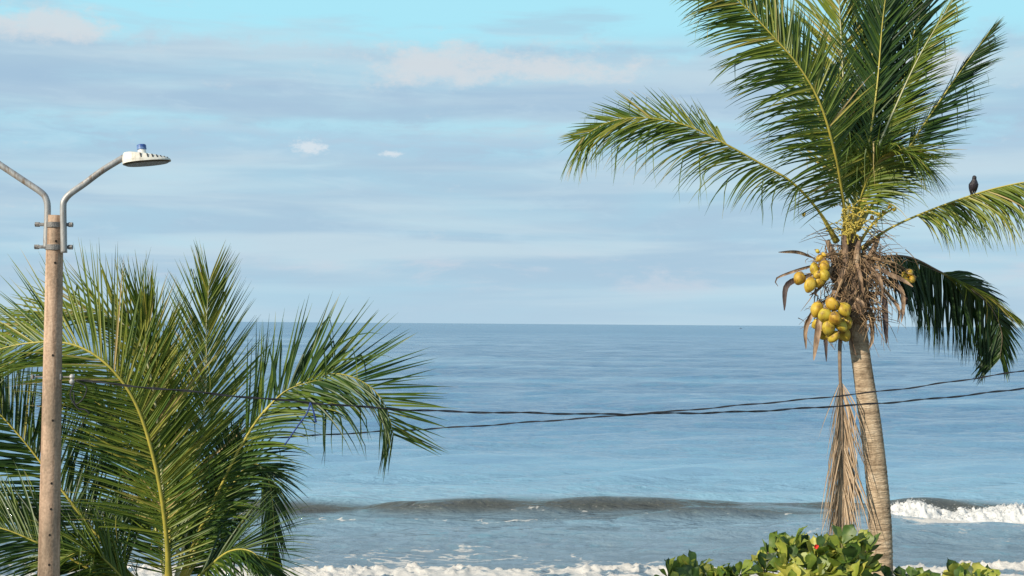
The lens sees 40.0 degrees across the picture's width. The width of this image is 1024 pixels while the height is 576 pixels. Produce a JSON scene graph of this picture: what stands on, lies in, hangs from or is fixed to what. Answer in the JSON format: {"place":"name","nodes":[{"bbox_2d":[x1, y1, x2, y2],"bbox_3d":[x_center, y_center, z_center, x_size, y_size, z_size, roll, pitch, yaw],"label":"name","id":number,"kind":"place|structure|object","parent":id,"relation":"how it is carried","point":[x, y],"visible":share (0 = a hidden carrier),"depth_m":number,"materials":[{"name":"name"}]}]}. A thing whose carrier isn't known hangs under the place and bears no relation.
{"place":"outdoors","nodes":[
{"label":"outdoors","id":0,"kind":"place"},
{"bbox_2d":[0,321,1023,575],"bbox_3d":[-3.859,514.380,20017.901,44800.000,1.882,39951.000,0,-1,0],"label":"sea","id":1,"kind":"structure","parent":0,"point":[634,495],"depth_m":110.33,"materials":[{"name":"liquid"}]},
{"bbox_2d":[890,487,1023,522],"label":"white water","id":2,"kind":"structure","parent":1,"relation":"on","point":[1010,513],"depth_m":72.26,"materials":[{"name":"white liquid"}]},
{"bbox_2d":[0,0,1023,327],"label":"sky","id":3,"kind":"structure","parent":0,"point":[406,156],"materials":[{"name":"blue"}]},
{"bbox_2d":[31,370,1023,448],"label":"power cable","id":4,"kind":"object","parent":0,"point":[663,411],"visible":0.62,"depth_m":17.79,"materials":[{"name":"black rubber"}]},
{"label":"ground","id":5,"kind":"structure","parent":0,"visible":0},
{"bbox_2d":[0,144,170,575],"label":"street lamp","id":6,"kind":"object","parent":5,"relation":"on","point":[55,246],"visible":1,"depth_m":13.93,"materials":[{"name":"concrete"}]},
{"bbox_2d":[75,379,1023,414],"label":"power cable","id":7,"kind":"object","parent":6,"relation":"attached to","point":[305,402],"visible":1,"depth_m":15.17,"materials":[{"name":"black rubber"}]},
{"bbox_2d":[284,402,316,444],"bbox_3d":[-2.158,1.386,14.364,0.333,0.440,0.036,0,-1,0],"label":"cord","id":8,"kind":"object","parent":7,"relation":"hanging from","point":[302,420],"visible":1,"depth_m":14.35,"materials":[{"name":"blue"}]},
{"bbox_2d":[0,239,456,575],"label":"coconut palm","id":9,"kind":"object","parent":5,"relation":"on","point":[152,430],"visible":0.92,"depth_m":15.36,"materials":[{"name":"green plant"}]},
{"bbox_2d":[654,550,759,575],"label":"leafy shrub","id":10,"kind":"object","parent":5,"relation":"on","point":[683,565],"visible":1,"depth_m":19.20,"materials":[{"name":"green plant"}]},
{"bbox_2d":[558,0,1023,575],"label":"coconut palm","id":11,"kind":"object","parent":5,"relation":"on","point":[862,150],"visible":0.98,"depth_m":20.71,"materials":[{"name":"green plant"}]},
{"bbox_2d":[969,175,978,194],"bbox_3d":[6.782,-1.491,20.647,0.139,0.321,0.146,0,-1,0],"label":"bird","id":12,"kind":"object","parent":11,"relation":"on","point":[973,185],"visible":1,"depth_m":20.63},
{"bbox_2d":[739,523,884,575],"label":"leafy shrub","id":13,"kind":"object","parent":5,"relation":"on","point":[845,551],"visible":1,"depth_m":19.07,"materials":[{"name":"green plant"}]},
{"bbox_2d":[873,565,940,575],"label":"leafy shrub","id":14,"kind":"object","parent":5,"relation":"on","point":[900,571],"visible":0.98,"depth_m":19.64,"materials":[{"name":"green plant"}]},
{"bbox_2d":[942,558,1000,575],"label":"leafy shrub","id":15,"kind":"object","parent":5,"relation":"on","point":[954,568],"visible":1,"depth_m":19.35,"materials":[{"name":"green plant"}]}
]}

